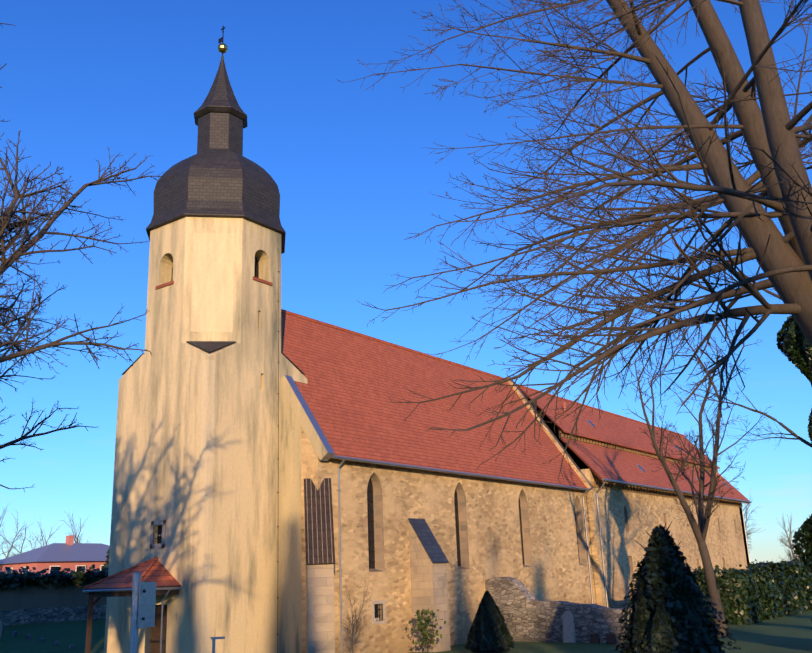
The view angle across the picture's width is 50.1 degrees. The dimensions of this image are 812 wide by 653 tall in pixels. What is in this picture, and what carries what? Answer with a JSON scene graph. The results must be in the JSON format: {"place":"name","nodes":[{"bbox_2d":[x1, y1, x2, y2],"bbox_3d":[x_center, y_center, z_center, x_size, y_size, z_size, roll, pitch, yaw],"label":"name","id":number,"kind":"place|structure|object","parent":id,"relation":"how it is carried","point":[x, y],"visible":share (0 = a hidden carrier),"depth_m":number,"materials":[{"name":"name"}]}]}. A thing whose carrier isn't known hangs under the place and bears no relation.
{"place":"outdoors","nodes":[
{"label":"outdoors","id":0,"kind":"place"},
{"bbox_2d":[0,563,811,652],"bbox_3d":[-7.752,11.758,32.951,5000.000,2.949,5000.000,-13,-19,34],"label":"ground","id":1,"kind":"structure","parent":0,"point":[791,633],"depth_m":43.24,"materials":[{"name":"green plant"}]},
{"bbox_2d":[0,501,30,557],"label":"tree","id":2,"kind":"object","parent":1,"relation":"on","point":[8,551],"visible":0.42,"depth_m":96.66,"materials":[{"name":"brown plant"}]},
{"bbox_2d":[0,521,37,556],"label":"tree","id":3,"kind":"object","parent":1,"relation":"on","point":[13,554],"visible":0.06,"depth_m":103.34,"materials":[{"name":"brown plant"}]},
{"bbox_2d":[2,628,73,648],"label":"grave border posts","id":4,"kind":"object","parent":1,"relation":"on","point":[42,639],"visible":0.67,"depth_m":44.67,"materials":[{"name":"stone"}]},
{"bbox_2d":[32,521,62,547],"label":"tree","id":5,"kind":"object","parent":1,"relation":"on","point":[52,533],"visible":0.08,"depth_m":96.34,"materials":[{"name":"brown plant"}]},
{"bbox_2d":[0,177,97,491],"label":"tree","id":6,"kind":"object","parent":1,"relation":"on","point":[21,438],"visible":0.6,"depth_m":21.87,"materials":[{"name":"brown plant"}]},
{"bbox_2d":[0,579,106,625],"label":"churchyard wall","id":7,"kind":"structure","parent":1,"relation":"on","point":[19,605],"depth_m":52.35,"materials":[{"name":"stone"}]},
{"bbox_2d":[0,564,108,590],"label":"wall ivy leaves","id":8,"kind":"object","parent":7,"relation":"attached to","point":[24,579],"visible":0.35,"depth_m":52.70,"materials":[{"name":"green plant"}]},
{"bbox_2d":[0,535,109,573],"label":"pink house","id":9,"kind":"structure","parent":1,"relation":"on","point":[71,554],"depth_m":92.03,"materials":[{"name":"grey"}]},
{"bbox_2d":[62,512,90,542],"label":"tree","id":10,"kind":"object","parent":1,"relation":"on","point":[74,535],"visible":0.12,"depth_m":111.21,"materials":[{"name":"brown plant"}]},
{"bbox_2d":[0,23,173,402],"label":"tree","id":11,"kind":"object","parent":1,"relation":"on","point":[6,219],"visible":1,"depth_m":16.98,"materials":[{"name":"brown plant"}]},
{"bbox_2d":[104,548,109,570],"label":"shrub","id":12,"kind":"object","parent":1,"relation":"on","point":[107,561],"depth_m":90.87,"materials":[{"name":"green plant"}]},
{"bbox_2d":[82,556,182,652],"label":"porch","id":13,"kind":"object","parent":1,"relation":"on","point":[119,584],"visible":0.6,"depth_m":33.85,"materials":[{"name":"wood"}]},
{"bbox_2d":[129,572,155,652],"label":"sign post","id":14,"kind":"object","parent":1,"relation":"on","point":[143,605],"visible":1,"depth_m":11.87,"materials":[{"name":"grey metal"}]},
{"bbox_2d":[104,217,306,652],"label":"tower","id":15,"kind":"structure","parent":1,"relation":"on","point":[157,452],"depth_m":36.73,"materials":[{"name":"paint"}]},
{"bbox_2d":[150,257,272,652],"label":"tower windows","id":16,"kind":"structure","parent":15,"relation":"attached to","point":[156,629],"depth_m":35.25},
{"bbox_2d":[121,232,304,652],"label":"tower wall panels","id":17,"kind":"object","parent":15,"relation":"attached to","point":[212,286],"visible":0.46,"depth_m":37.52,"materials":[{"name":"beige paint"}]},
{"bbox_2d":[146,60,285,253],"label":"tower roof","id":18,"kind":"structure","parent":15,"relation":"on","point":[218,174],"depth_m":40.37,"materials":[{"name":"grey tile"}]},
{"bbox_2d":[218,26,227,59],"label":"weather vane","id":19,"kind":"object","parent":18,"relation":"on","point":[222,47],"visible":0.96,"depth_m":44.67,"materials":[{"name":"gold metal"}]},
{"bbox_2d":[277,271,279,652],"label":"lightning cable","id":20,"kind":"object","parent":15,"relation":"attached to","point":[278,449],"visible":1,"depth_m":38.40,"materials":[{"name":"grey metal"}]},
{"bbox_2d":[211,637,224,652],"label":"handrail","id":21,"kind":"object","parent":1,"relation":"on","point":[213,644],"visible":1,"depth_m":12.37,"materials":[{"name":"grey metal"}]},
{"bbox_2d":[281,392,301,652],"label":"nave walls","id":22,"kind":"structure","parent":1,"relation":"on","point":[291,626],"depth_m":37.05,"materials":[{"name":"beige paint"}]},
{"bbox_2d":[339,577,371,652],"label":"bare shrub","id":23,"kind":"object","parent":1,"relation":"on","point":[353,631],"visible":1,"depth_m":33.11,"materials":[{"name":"brown plant"}]},
{"bbox_2d":[406,608,445,652],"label":"leafy shrub","id":24,"kind":"object","parent":1,"relation":"on","point":[425,634],"depth_m":37.71,"materials":[{"name":"green plant"}]},
{"bbox_2d":[464,591,516,652],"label":"dwarf spruce","id":25,"kind":"object","parent":1,"relation":"on","point":[487,630],"depth_m":37.08,"materials":[{"name":"green plant"}]},
{"bbox_2d":[485,577,631,644],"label":"ruin wall","id":26,"kind":"structure","parent":1,"relation":"on","point":[527,615],"depth_m":42.76,"materials":[{"name":"stone"}]},
{"bbox_2d":[336,0,811,483],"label":"chestnut tree","id":27,"kind":"object","parent":1,"relation":"on","point":[667,300],"depth_m":15.74,"materials":[{"name":"brown plant"}]},
{"bbox_2d":[562,611,615,643],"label":"headstones","id":28,"kind":"object","parent":1,"relation":"on","point":[568,628],"visible":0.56,"depth_m":41.41,"materials":[{"name":"grey stone"}]},
{"bbox_2d":[622,580,653,652],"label":"juniper leaves","id":29,"kind":"object","parent":1,"relation":"on","point":[645,609],"visible":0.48,"depth_m":29.26,"materials":[{"name":"green plant"}]},
{"bbox_2d":[640,602,688,652],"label":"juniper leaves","id":30,"kind":"object","parent":1,"relation":"on","point":[661,636],"visible":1,"depth_m":28.13,"materials":[{"name":"green plant"}]},
{"bbox_2d":[655,569,683,623],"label":"juniper leaves","id":31,"kind":"object","parent":1,"relation":"on","point":[669,597],"depth_m":29.60,"materials":[{"name":"green plant"}]},
{"bbox_2d":[610,524,741,652],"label":"juniper spray leaves","id":32,"kind":"object","parent":1,"relation":"on","point":[662,561],"visible":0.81,"depth_m":29.50,"materials":[{"name":"green plant"}]},
{"bbox_2d":[622,317,773,636],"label":"tree","id":33,"kind":"object","parent":1,"relation":"on","point":[700,529],"visible":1,"depth_m":42.17,"materials":[{"name":"brown plant"}]},
{"bbox_2d":[677,589,724,652],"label":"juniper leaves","id":34,"kind":"object","parent":1,"relation":"on","point":[701,627],"visible":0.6,"depth_m":28.55,"materials":[{"name":"green plant"}]},
{"bbox_2d":[607,152,811,630],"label":"ivy tree","id":35,"kind":"object","parent":1,"relation":"on","point":[787,348],"depth_m":36.07,"materials":[{"name":"plant"}]},
{"bbox_2d":[691,556,811,624],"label":"ivy hedge","id":36,"kind":"object","parent":1,"relation":"on","point":[755,592],"depth_m":52.33,"materials":[{"name":"green plant"}]},
{"bbox_2d":[744,488,760,550],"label":"tree","id":37,"kind":"object","parent":1,"relation":"on","point":[746,515],"visible":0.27,"depth_m":111.80,"materials":[{"name":"brown plant"}]},
{"bbox_2d":[777,513,799,561],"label":"tree","id":38,"kind":"object","parent":1,"relation":"on","point":[794,556],"visible":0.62,"depth_m":94.94,"materials":[{"name":"brown plant"}]},
{"bbox_2d":[0,0,811,563],"label":"sky","id":39,"kind":"structure","parent":0,"point":[354,170],"materials":[{"name":"blue"}]},
{"bbox_2d":[281,375,593,492],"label":"nave parapets","id":40,"kind":"object","parent":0,"point":[318,440],"visible":0.75,"depth_m":38.47,"materials":[{"name":"beige stone"}]},
{"bbox_2d":[301,426,593,652],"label":"nave wall","id":41,"kind":"structure","parent":0,"point":[552,569],"depth_m":43.33,"materials":[{"name":"beige stone"}]},
{"bbox_2d":[304,478,450,652],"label":"buttresses","id":42,"kind":"structure","parent":41,"relation":"attached to","point":[429,561],"depth_m":36.39,"materials":[{"name":"beige stone"}]},
{"bbox_2d":[281,309,586,487],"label":"nave roof","id":43,"kind":"structure","parent":41,"relation":"on","point":[356,381],"depth_m":47.12,"materials":[{"name":"red tile"}]},
{"bbox_2d":[331,455,593,652],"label":"gutter and downspout","id":44,"kind":"object","parent":41,"relation":"attached to","point":[343,458],"visible":0.94,"depth_m":41.07,"materials":[{"name":"grey metal"}]},
{"bbox_2d":[367,479,579,624],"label":"windows","id":45,"kind":"structure","parent":41,"relation":"in","point":[371,551],"depth_m":39.84,"materials":[{"name":"black glass"}]},
{"bbox_2d":[563,402,751,606],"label":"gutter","id":46,"kind":"object","parent":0,"point":[638,466],"visible":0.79,"depth_m":64.19,"materials":[{"name":"grey metal"}]},
{"bbox_2d":[581,469,748,608],"bbox_3d":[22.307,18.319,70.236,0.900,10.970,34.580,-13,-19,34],"label":"wing wall","id":47,"kind":"structure","parent":0,"point":[627,519],"depth_m":62.24,"materials":[{"name":"beige stone"}]},
{"bbox_2d":[517,384,748,500],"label":"wing roof","id":48,"kind":"structure","parent":47,"relation":"on","point":[601,462],"depth_m":68.22,"materials":[{"name":"red tile"}]},
{"bbox_2d":[558,430,746,506],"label":"timber band","id":49,"kind":"object","parent":48,"relation":"attached to","point":[627,488],"visible":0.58,"depth_m":66.22,"materials":[{"name":"brown wood"}]},
{"bbox_2d":[628,522,715,633],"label":"juniper sprays","id":50,"kind":"object","parent":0,"point":[676,570],"visible":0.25,"depth_m":29.81,"materials":[{"name":"plant"}]}
]}

